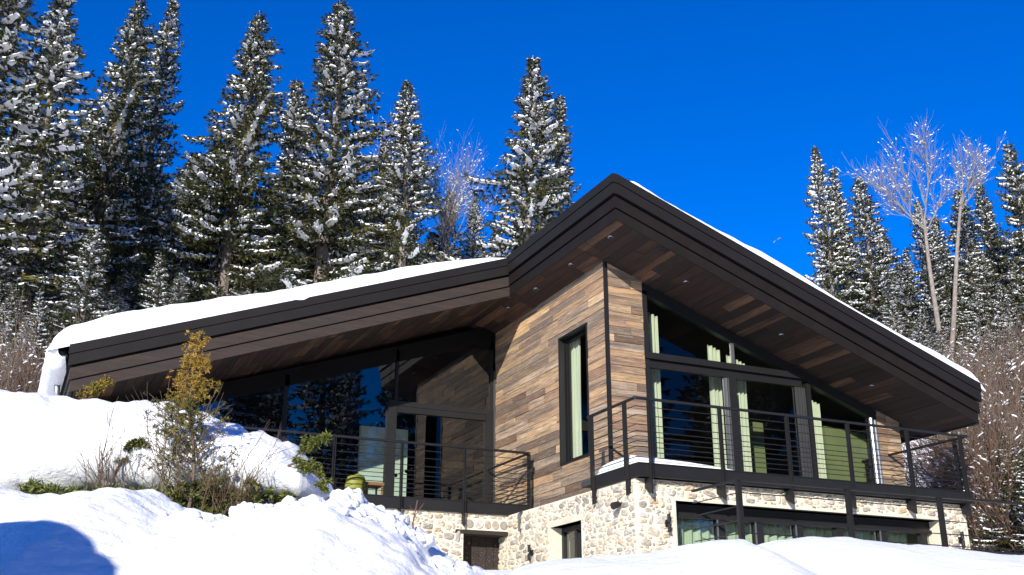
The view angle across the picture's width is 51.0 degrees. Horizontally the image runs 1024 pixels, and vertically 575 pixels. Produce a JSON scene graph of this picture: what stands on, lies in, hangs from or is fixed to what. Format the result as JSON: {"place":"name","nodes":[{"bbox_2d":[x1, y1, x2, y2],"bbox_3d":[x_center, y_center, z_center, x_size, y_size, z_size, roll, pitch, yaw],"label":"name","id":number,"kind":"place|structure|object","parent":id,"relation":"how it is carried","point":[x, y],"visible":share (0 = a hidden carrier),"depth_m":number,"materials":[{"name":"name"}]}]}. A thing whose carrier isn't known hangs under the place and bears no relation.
{"place":"outdoors","nodes":[
{"label":"outdoors","id":0,"kind":"place"},
{"bbox_2d":[0,0,1023,298],"label":"sky","id":1,"kind":"structure","parent":0,"point":[718,109],"materials":[{"name":"blue"}]},
{"bbox_2d":[48,263,987,574],"bbox_3d":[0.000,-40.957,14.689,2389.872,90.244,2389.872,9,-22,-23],"label":"ground","id":2,"kind":"structure","parent":0,"point":[572,547],"depth_m":23.13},
{"bbox_2d":[0,246,14,318],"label":"spruce","id":3,"kind":"object","parent":2,"relation":"on","point":[5,255],"visible":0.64,"depth_m":38.37,"materials":[{"name":"green plant"}]},
{"bbox_2d":[0,300,16,384],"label":"spruce","id":4,"kind":"object","parent":2,"relation":"on","point":[6,311],"visible":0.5,"depth_m":29.43,"materials":[{"name":"green plant"}]},
{"bbox_2d":[0,286,30,368],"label":"spruce","id":5,"kind":"object","parent":2,"relation":"on","point":[16,290],"visible":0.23,"depth_m":35.89,"materials":[{"name":"green plant"}]},
{"bbox_2d":[0,328,36,392],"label":"brush","id":6,"kind":"object","parent":2,"relation":"on","point":[13,367],"visible":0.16,"depth_m":22.63,"materials":[{"name":"brown plant"}]},
{"bbox_2d":[0,340,42,392],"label":"brush","id":7,"kind":"object","parent":2,"relation":"on","point":[22,372],"visible":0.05,"depth_m":23.07,"materials":[{"name":"brown plant"}]},
{"bbox_2d":[11,315,32,373],"bbox_3d":[-14.280,2.350,30.986,1.912,3.334,1.917,-6,-21,16],"label":"spruce","id":8,"kind":"object","parent":2,"relation":"on","point":[22,325],"visible":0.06,"depth_m":31.32,"materials":[{"name":"green plant"}]},
{"bbox_2d":[12,289,48,378],"bbox_3d":[-13.487,2.030,30.028,1.854,4.302,1.859,1,-19,-2],"label":"spruce","id":9,"kind":"object","parent":2,"relation":"on","point":[40,305],"visible":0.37,"depth_m":30.35,"materials":[{"name":"green plant"}]},
{"bbox_2d":[18,263,62,346],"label":"spruce","id":10,"kind":"object","parent":2,"relation":"on","point":[32,296],"visible":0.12,"depth_m":42.19,"materials":[{"name":"green plant"}]},
{"bbox_2d":[0,292,91,392],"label":"brush","id":11,"kind":"object","parent":2,"relation":"on","point":[17,363],"visible":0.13,"depth_m":23.36,"materials":[{"name":"brown plant"}]},
{"bbox_2d":[0,0,95,347],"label":"spruce","id":12,"kind":"object","parent":2,"relation":"on","point":[13,56],"visible":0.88,"depth_m":40.88,"materials":[{"name":"green plant"}]},
{"bbox_2d":[0,0,113,321],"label":"spruce","id":13,"kind":"object","parent":2,"relation":"on","point":[59,58],"visible":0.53,"depth_m":49.31,"materials":[{"name":"green plant"}]},
{"bbox_2d":[28,225,123,390],"bbox_3d":[-12.700,1.112,31.495,3.578,6.406,3.787,17,-26,-39],"label":"spruce","id":14,"kind":"object","parent":2,"relation":"on","point":[86,270],"visible":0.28,"depth_m":31.68,"materials":[{"name":"green plant"}]},
{"bbox_2d":[1,0,179,299],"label":"spruce","id":15,"kind":"object","parent":2,"relation":"on","point":[121,150],"visible":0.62,"depth_m":57.23,"materials":[{"name":"green plant"}]},
{"bbox_2d":[87,284,132,317],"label":"spruce","id":16,"kind":"object","parent":2,"relation":"on","point":[115,293],"visible":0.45,"depth_m":46.52,"materials":[{"name":"green plant"}]},
{"bbox_2d":[93,262,146,309],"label":"spruce","id":17,"kind":"object","parent":2,"relation":"on","point":[129,273],"visible":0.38,"depth_m":50.69,"materials":[{"name":"green plant"}]},
{"bbox_2d":[92,0,187,286],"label":"spruce","id":18,"kind":"object","parent":2,"relation":"on","point":[166,71],"visible":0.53,"depth_m":62.29,"materials":[{"name":"green plant"}]},
{"bbox_2d":[126,252,179,311],"bbox_3d":[-10.650,1.424,32.306,2.730,5.527,3.101,-1,-20,4],"label":"spruce","id":19,"kind":"object","parent":2,"relation":"on","point":[157,294],"visible":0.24,"depth_m":32.94,"materials":[{"name":"green plant"}]},
{"bbox_2d":[0,389,332,516],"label":"snow bank","id":20,"kind":"object","parent":2,"relation":"on","point":[39,432],"visible":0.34,"depth_m":8.54,"materials":[{"name":"snow"}]},
{"bbox_2d":[75,374,113,399],"bbox_3d":[-3.765,0.984,9.674,0.360,0.398,0.168,-1,-20,4],"label":"conifer sprig","id":21,"kind":"object","parent":20,"relation":"attached to","point":[99,386],"visible":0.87,"depth_m":9.69,"materials":[{"name":"yellow plant"}]},
{"bbox_2d":[69,398,145,490],"bbox_3d":[-3.129,1.307,8.337,0.613,0.853,0.694,0,-20,1],"label":"bare shrub","id":22,"kind":"object","parent":20,"relation":"on","point":[100,474],"visible":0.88,"depth_m":8.29,"materials":[{"name":"brown plant"}]},
{"bbox_2d":[112,436,148,477],"bbox_3d":[-3.026,1.342,8.516,0.309,0.357,0.165,-10,-22,25],"label":"conifer sprig","id":23,"kind":"object","parent":20,"relation":"attached to","point":[136,443],"visible":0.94,"depth_m":8.52,"materials":[{"name":"green plant"}]},
{"bbox_2d":[125,345,232,498],"bbox_3d":[-2.581,1.108,8.259,0.802,1.394,0.798,5,-20,-14],"label":"bare shrub","id":24,"kind":"object","parent":20,"relation":"on","point":[163,467],"visible":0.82,"depth_m":8.31,"materials":[{"name":"brown plant"}]},
{"bbox_2d":[135,330,240,507],"bbox_3d":[-2.454,1.064,8.539,1.012,1.517,0.816,9,-22,-23],"label":"conifer sapling","id":25,"kind":"object","parent":20,"relation":"on","point":[197,361],"visible":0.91,"depth_m":8.41,"materials":[{"name":"green plant"}]},
{"bbox_2d":[188,420,292,514],"bbox_3d":[-2.082,1.461,8.293,0.743,0.877,0.731,-6,-20,15],"label":"bare shrub","id":26,"kind":"object","parent":20,"relation":"on","point":[232,487],"visible":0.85,"depth_m":8.16,"materials":[{"name":"brown plant"}]},
{"bbox_2d":[287,455,334,493],"bbox_3d":[-1.556,1.438,8.270,0.419,0.352,0.185,-11,-22,28],"label":"conifer sprig","id":27,"kind":"object","parent":20,"relation":"attached to","point":[306,467],"visible":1,"depth_m":8.24,"materials":[{"name":"green plant"}]},
{"bbox_2d":[296,430,331,455],"bbox_3d":[-1.624,1.272,8.746,0.362,0.221,0.209,-3,-20,9],"label":"conifer sprig","id":28,"kind":"object","parent":20,"relation":"attached to","point":[310,443],"visible":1,"depth_m":8.72,"materials":[{"name":"green plant"}]},
{"bbox_2d":[144,273,193,307],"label":"spruce","id":29,"kind":"object","parent":2,"relation":"on","point":[179,287],"visible":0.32,"depth_m":46.64,"materials":[{"name":"green plant"}]},
{"bbox_2d":[151,152,200,247],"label":"spruce","id":30,"kind":"object","parent":2,"relation":"on","point":[177,180],"visible":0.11,"depth_m":71.34,"materials":[{"name":"green plant"}]},
{"bbox_2d":[165,259,212,295],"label":"spruce","id":31,"kind":"object","parent":2,"relation":"on","point":[194,267],"visible":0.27,"depth_m":54.96,"materials":[{"name":"green plant"}]},
{"bbox_2d":[165,142,261,270],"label":"spruce","id":32,"kind":"object","parent":2,"relation":"on","point":[207,152],"visible":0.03,"depth_m":69.40,"materials":[{"name":"green plant"}]},
{"bbox_2d":[115,10,313,305],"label":"spruce","id":33,"kind":"object","parent":2,"relation":"on","point":[209,231],"visible":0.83,"depth_m":53.35,"materials":[{"name":"green plant"}]},
{"bbox_2d":[222,259,272,295],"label":"spruce","id":34,"kind":"object","parent":2,"relation":"on","point":[246,291],"visible":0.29,"depth_m":52.55,"materials":[{"name":"green plant"}]},
{"bbox_2d":[0,487,510,574],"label":"snow bank","id":35,"kind":"structure","parent":2,"relation":"on","point":[125,531],"depth_m":5.78,"materials":[{"name":"snow"}]},
{"bbox_2d":[247,78,335,266],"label":"spruce","id":36,"kind":"object","parent":2,"relation":"on","point":[295,104],"visible":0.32,"depth_m":64.40,"materials":[{"name":"green plant"}]},
{"bbox_2d":[236,0,415,290],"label":"spruce","id":37,"kind":"object","parent":2,"relation":"on","point":[332,208],"visible":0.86,"depth_m":56.93,"materials":[{"name":"green plant"}]},
{"bbox_2d":[295,110,446,257],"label":"bare tree","id":38,"kind":"object","parent":2,"relation":"on","point":[386,161],"visible":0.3,"depth_m":58.46,"materials":[{"name":"grey plant"}]},
{"bbox_2d":[351,143,423,272],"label":"spruce","id":39,"kind":"object","parent":2,"relation":"on","point":[378,260],"visible":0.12,"depth_m":60.44,"materials":[{"name":"green plant"}]},
{"bbox_2d":[347,80,447,272],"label":"spruce","id":40,"kind":"object","parent":2,"relation":"on","point":[413,201],"visible":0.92,"depth_m":56.55,"materials":[{"name":"green plant"}]},
{"bbox_2d":[423,232,442,259],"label":"spruce","id":41,"kind":"object","parent":2,"relation":"on","point":[430,237],"visible":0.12,"depth_m":72.91,"materials":[{"name":"green plant"}]},
{"bbox_2d":[423,192,468,262],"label":"spruce","id":42,"kind":"object","parent":2,"relation":"on","point":[455,251],"visible":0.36,"depth_m":64.41,"materials":[{"name":"green plant"}]},
{"bbox_2d":[402,120,502,260],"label":"bare tree","id":43,"kind":"object","parent":2,"relation":"on","point":[449,207],"visible":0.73,"depth_m":60.68,"materials":[{"name":"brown plant"}]},
{"bbox_2d":[459,197,487,258],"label":"spruce","id":44,"kind":"object","parent":2,"relation":"on","point":[476,227],"visible":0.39,"depth_m":66.96,"materials":[{"name":"green plant"}]},
{"bbox_2d":[438,55,576,261],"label":"spruce","id":45,"kind":"object","parent":2,"relation":"on","point":[536,126],"visible":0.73,"depth_m":54.62,"materials":[{"name":"green plant"}]},
{"bbox_2d":[38,173,985,569],"bbox_3d":[-0.971,3.387,21.208,15.658,7.343,12.884,9,-22,-23],"label":"chalet","id":46,"kind":"object","parent":2,"relation":"on","point":[450,379],"visible":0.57,"depth_m":18.98,"materials":[{"name":"wood"}]},
{"bbox_2d":[136,328,495,502],"bbox_3d":[-3.777,2.181,20.389,7.500,4.020,0.180,9,-22,-23],"label":"window","id":47,"kind":"structure","parent":46,"relation":"in","point":[484,339],"depth_m":21.12,"materials":[{"name":"black paint"}]},
{"bbox_2d":[345,473,365,493],"bbox_3d":[-2.826,3.641,19.374,0.408,0.528,0.339,9,-22,-23],"label":"armchair","id":48,"kind":"object","parent":46,"relation":"on","point":[360,481],"visible":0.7,"depth_m":19.29,"materials":[{"name":"fabric"}]},
{"bbox_2d":[366,481,383,494],"bbox_3d":[-2.561,3.779,19.571,0.340,0.400,0.400,9,-22,-23],"label":"table","id":49,"kind":"object","parent":46,"relation":"on","point":[368,486],"visible":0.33,"depth_m":19.49,"materials":[{"name":"brown wood"}]},
{"bbox_2d":[463,536,499,569],"bbox_3d":[-0.606,5.283,19.006,0.860,1.688,0.068,9,-22,-23],"label":"door","id":50,"kind":"structure","parent":46,"relation":"in","point":[483,552],"depth_m":19.20,"materials":[{"name":"brown wood"}]},
{"bbox_2d":[562,524,581,558],"bbox_3d":[1.064,4.316,17.129,0.110,1.040,1.050,9,-22,-23],"label":"window","id":51,"kind":"structure","parent":46,"relation":"in","point":[576,528],"depth_m":17.31,"materials":[{"name":"black metal"}]},
{"bbox_2d":[558,322,589,465],"bbox_3d":[1.162,1.889,18.862,0.200,2.340,1.080,9,-22,-23],"label":"window","id":52,"kind":"structure","parent":46,"relation":"in","point":[563,342],"depth_m":19.19,"materials":[{"name":"black metal"}]},
{"bbox_2d":[570,338,582,457],"bbox_3d":[1.147,2.237,19.242,0.085,3.020,0.446,9,-22,-23],"label":"curtain","id":53,"kind":"object","parent":46,"relation":"hanging from","point":[576,399],"visible":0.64,"depth_m":19.27,"materials":[{"name":"fabric"}]},
{"bbox_2d":[647,312,663,457],"bbox_3d":[2.437,1.898,18.530,0.316,3.179,0.095,9,-22,-23],"label":"curtain","id":54,"kind":"object","parent":46,"relation":"hanging from","point":[654,348],"visible":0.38,"depth_m":18.59,"materials":[{"name":"fabric"}]},
{"bbox_2d":[707,345,726,468],"bbox_3d":[3.639,2.314,18.973,0.246,2.693,0.093,9,-22,-23],"label":"curtain","id":55,"kind":"object","parent":46,"relation":"hanging from","point":[715,385],"visible":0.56,"depth_m":19.06,"materials":[{"name":"fabric"}]},
{"bbox_2d":[726,355,752,471],"bbox_3d":[4.066,2.448,19.134,0.386,2.551,0.095,9,-22,-23],"label":"curtain","id":56,"kind":"object","parent":46,"relation":"hanging from","point":[742,395],"visible":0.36,"depth_m":19.17,"materials":[{"name":"fabric"}]},
{"bbox_2d":[642,283,883,483],"bbox_3d":[4.517,1.966,19.145,5.015,3.566,0.170,9,-22,-23],"label":"window","id":57,"kind":"structure","parent":46,"relation":"in","point":[785,374],"depth_m":19.09,"materials":[{"name":"black metal"}]},
{"bbox_2d":[677,518,907,545],"bbox_3d":[4.451,4.344,16.852,4.755,1.200,0.096,9,-22,-23],"label":"curtain","id":58,"kind":"object","parent":46,"relation":"hanging from","point":[687,533],"visible":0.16,"depth_m":16.70,"materials":[{"name":"fabric"}]},
{"bbox_2d":[676,504,931,544],"bbox_3d":[4.605,4.199,16.683,5.150,1.359,0.140,9,-22,-23],"label":"window","id":59,"kind":"structure","parent":46,"relation":"in","point":[682,510],"depth_m":16.73,"materials":[{"name":"black metal"}]},
{"bbox_2d":[812,400,826,478],"bbox_3d":[5.599,2.980,19.698,0.286,1.929,0.095,9,-22,-23],"label":"curtain","id":60,"kind":"object","parent":46,"relation":"hanging from","point":[816,413],"visible":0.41,"depth_m":19.77,"materials":[{"name":"fabric"}]},
{"bbox_2d":[533,94,581,233],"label":"spruce","id":61,"kind":"object","parent":2,"relation":"on","point":[564,154],"visible":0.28,"depth_m":57.72,"materials":[{"name":"green plant"}]},
{"bbox_2d":[505,539,818,574],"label":"snow bank","id":62,"kind":"structure","parent":2,"relation":"on","point":[732,557],"depth_m":7.46,"materials":[{"name":"snow"}]},
{"bbox_2d":[802,146,861,307],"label":"spruce","id":63,"kind":"object","parent":2,"relation":"on","point":[826,237],"visible":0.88,"depth_m":60.22,"materials":[{"name":"green plant"}]},
{"bbox_2d":[827,167,867,310],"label":"spruce","id":64,"kind":"object","parent":2,"relation":"on","point":[835,188],"visible":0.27,"depth_m":62.95,"materials":[{"name":"green plant"}]},
{"bbox_2d":[836,176,913,330],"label":"spruce","id":65,"kind":"object","parent":2,"relation":"on","point":[871,308],"visible":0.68,"depth_m":57.71,"materials":[{"name":"green plant"}]},
{"bbox_2d":[870,227,902,314],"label":"spruce","id":66,"kind":"object","parent":2,"relation":"on","point":[888,247],"visible":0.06,"depth_m":64.14,"materials":[{"name":"green plant"}]},
{"bbox_2d":[758,536,1023,574],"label":"snow bank","id":67,"kind":"structure","parent":2,"relation":"on","point":[836,556],"depth_m":9.51,"materials":[{"name":"snow"}]},
{"bbox_2d":[878,288,913,340],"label":"spruce","id":68,"kind":"object","parent":2,"relation":"on","point":[892,304],"visible":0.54,"depth_m":52.54,"materials":[{"name":"green plant"}]},
{"bbox_2d":[836,111,970,337],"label":"bare tree","id":69,"kind":"object","parent":2,"relation":"on","point":[923,226],"visible":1,"depth_m":48.39,"materials":[{"name":"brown plant"}]},
{"bbox_2d":[887,263,923,337],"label":"spruce","id":70,"kind":"object","parent":2,"relation":"on","point":[901,284],"visible":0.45,"depth_m":54.81,"materials":[{"name":"green plant"}]},
{"bbox_2d":[902,248,921,304],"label":"spruce","id":71,"kind":"object","parent":2,"relation":"on","point":[906,260],"visible":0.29,"depth_m":66.22,"materials":[{"name":"green plant"}]},
{"bbox_2d":[909,317,934,349],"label":"spruce","id":72,"kind":"object","parent":2,"relation":"on","point":[919,334],"visible":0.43,"depth_m":45.78,"materials":[{"name":"green plant"}]},
{"bbox_2d":[912,307,950,357],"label":"spruce","id":73,"kind":"object","parent":2,"relation":"on","point":[928,316],"visible":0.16,"depth_m":48.17,"materials":[{"name":"green plant"}]},
{"bbox_2d":[906,200,960,345],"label":"spruce","id":74,"kind":"object","parent":2,"relation":"on","point":[919,238],"visible":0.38,"depth_m":53.24,"materials":[{"name":"green plant"}]},
{"bbox_2d":[919,216,949,306],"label":"spruce","id":75,"kind":"object","parent":2,"relation":"on","point":[937,232],"visible":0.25,"depth_m":58.00,"materials":[{"name":"green plant"}]},
{"bbox_2d":[923,251,950,314],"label":"spruce","id":76,"kind":"object","parent":2,"relation":"on","point":[943,279],"visible":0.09,"depth_m":55.30,"materials":[{"name":"green plant"}]},
{"bbox_2d":[932,330,955,361],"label":"spruce","id":77,"kind":"object","parent":2,"relation":"on","point":[940,335],"visible":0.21,"depth_m":41.61,"materials":[{"name":"green plant"}]},
{"bbox_2d":[890,307,1006,473],"bbox_3d":[11.667,3.046,27.700,4.391,5.228,3.157,10,-22,-26],"label":"brush","id":78,"kind":"object","parent":2,"relation":"on","point":[975,358],"visible":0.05,"depth_m":27.24,"materials":[{"name":"brown plant"}]},
{"bbox_2d":[941,296,966,360],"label":"spruce","id":79,"kind":"object","parent":2,"relation":"on","point":[948,311],"visible":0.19,"depth_m":50.30,"materials":[{"name":"green plant"}]},
{"bbox_2d":[942,260,974,340],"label":"spruce","id":80,"kind":"object","parent":2,"relation":"on","point":[960,290],"visible":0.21,"depth_m":52.64,"materials":[{"name":"green plant"}]},
{"bbox_2d":[901,346,1023,549],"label":"brush","id":81,"kind":"object","parent":2,"relation":"on","point":[941,453],"visible":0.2,"depth_m":22.54,"materials":[{"name":"brown plant"}]},
{"bbox_2d":[903,334,1023,549],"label":"brush","id":82,"kind":"object","parent":2,"relation":"on","point":[947,467],"visible":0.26,"depth_m":22.38,"materials":[{"name":"brown plant"}]},
{"bbox_2d":[904,329,1023,538],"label":"brush","id":83,"kind":"object","parent":2,"relation":"on","point":[1001,408],"visible":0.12,"depth_m":23.52,"materials":[{"name":"brown plant"}]},
{"bbox_2d":[911,354,1023,533],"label":"brush","id":84,"kind":"object","parent":2,"relation":"on","point":[987,450],"visible":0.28,"depth_m":22.18,"materials":[{"name":"brown plant"}]},
{"bbox_2d":[941,187,996,332],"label":"spruce","id":85,"kind":"object","parent":2,"relation":"on","point":[967,229],"visible":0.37,"depth_m":53.60,"materials":[{"name":"green plant"}]},
{"bbox_2d":[914,394,1023,525],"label":"brush","id":86,"kind":"object","parent":2,"relation":"on","point":[995,427],"visible":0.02,"depth_m":23.99,"materials":[{"name":"brown plant"}]},
{"bbox_2d":[915,407,1023,549],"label":"brush","id":87,"kind":"object","parent":2,"relation":"on","point":[967,517],"visible":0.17,"depth_m":21.87,"materials":[{"name":"brown plant"}]},
{"bbox_2d":[918,333,1023,449],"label":"brush","id":88,"kind":"object","parent":2,"relation":"on","point":[999,374],"visible":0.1,"depth_m":26.61,"materials":[{"name":"brown plant"}]},
{"bbox_2d":[944,131,1005,354],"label":"bare tree","id":89,"kind":"object","parent":2,"relation":"on","point":[955,279],"visible":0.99,"depth_m":50.34,"materials":[{"name":"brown plant"}]},
{"bbox_2d":[928,308,1023,437],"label":"brush","id":90,"kind":"object","parent":2,"relation":"on","point":[988,351],"visible":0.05,"depth_m":29.50,"materials":[{"name":"brown plant"}]},
{"bbox_2d":[961,322,991,373],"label":"spruce","id":91,"kind":"object","parent":2,"relation":"on","point":[971,328],"visible":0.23,"depth_m":41.66,"materials":[{"name":"green plant"}]},
{"bbox_2d":[953,292,1002,359],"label":"spruce","id":92,"kind":"object","parent":2,"relation":"on","point":[974,310],"visible":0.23,"depth_m":46.25,"materials":[{"name":"green plant"}]},
{"bbox_2d":[940,396,1023,552],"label":"brush","id":93,"kind":"object","parent":2,"relation":"on","point":[1007,519],"visible":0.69,"depth_m":20.84,"materials":[{"name":"brown plant"}]},
{"bbox_2d":[943,314,1023,445],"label":"brush","id":94,"kind":"object","parent":2,"relation":"on","point":[1018,378],"visible":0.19,"depth_m":26.02,"materials":[{"name":"brown plant"}]},
{"bbox_2d":[970,254,1002,338],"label":"spruce","id":95,"kind":"object","parent":2,"relation":"on","point":[983,278],"visible":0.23,"depth_m":50.84,"materials":[{"name":"green plant"}]},
{"bbox_2d":[951,321,1023,438],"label":"brush","id":96,"kind":"object","parent":2,"relation":"on","point":[1010,363],"visible":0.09,"depth_m":26.98,"materials":[{"name":"brown plant"}]},
{"bbox_2d":[954,297,1023,406],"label":"brush","id":97,"kind":"object","parent":2,"relation":"on","point":[1012,349],"visible":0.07,"depth_m":29.39,"materials":[{"name":"brown plant"}]},
{"bbox_2d":[964,182,1017,306],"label":"spruce","id":98,"kind":"object","parent":2,"relation":"on","point":[988,232],"visible":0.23,"depth_m":56.24,"materials":[{"name":"green plant"}]},
{"bbox_2d":[981,330,1002,369],"bbox_3d":[17.452,3.471,38.165,2.682,4.085,2.381,-16,-25,38],"label":"spruce","id":99,"kind":"object","parent":2,"relation":"on","point":[985,342],"visible":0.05,"depth_m":38.52,"materials":[{"name":"green plant"}]},
{"bbox_2d":[966,442,1023,551],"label":"brush","id":100,"kind":"object","parent":2,"relation":"on","point":[970,526],"visible":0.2,"depth_m":21.72,"materials":[{"name":"brown plant"}]},
{"bbox_2d":[970,430,1023,552],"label":"spruce","id":101,"kind":"object","parent":2,"relation":"on","point":[993,532],"visible":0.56,"depth_m":21.16,"materials":[{"name":"green plant"}]},
{"bbox_2d":[989,283,1011,344],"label":"spruce","id":102,"kind":"object","parent":2,"relation":"on","point":[998,300],"visible":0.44,"depth_m":48.40,"materials":[{"name":"green plant"}]},
{"bbox_2d":[988,141,1023,336],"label":"spruce","id":103,"kind":"object","parent":2,"relation":"on","point":[1014,206],"visible":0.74,"depth_m":50.14,"materials":[{"name":"green plant"}]},
{"bbox_2d":[995,300,1023,343],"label":"spruce","id":104,"kind":"object","parent":2,"relation":"on","point":[1013,313],"visible":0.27,"depth_m":43.93,"materials":[{"name":"green plant"}]},
{"bbox_2d":[1000,352,1023,403],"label":"spruce","id":105,"kind":"object","parent":2,"relation":"on","point":[1009,366],"visible":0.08,"depth_m":27.84,"materials":[{"name":"green plant"}]},
{"bbox_2d":[1003,260,1023,322],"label":"spruce","id":106,"kind":"object","parent":2,"relation":"on","point":[1018,282],"visible":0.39,"depth_m":48.68,"materials":[{"name":"green plant"}]},
{"bbox_2d":[1007,442,1023,548],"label":"spruce","id":107,"kind":"object","parent":2,"relation":"on","point":[1021,498],"visible":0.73,"depth_m":19.86,"materials":[{"name":"green plant"}]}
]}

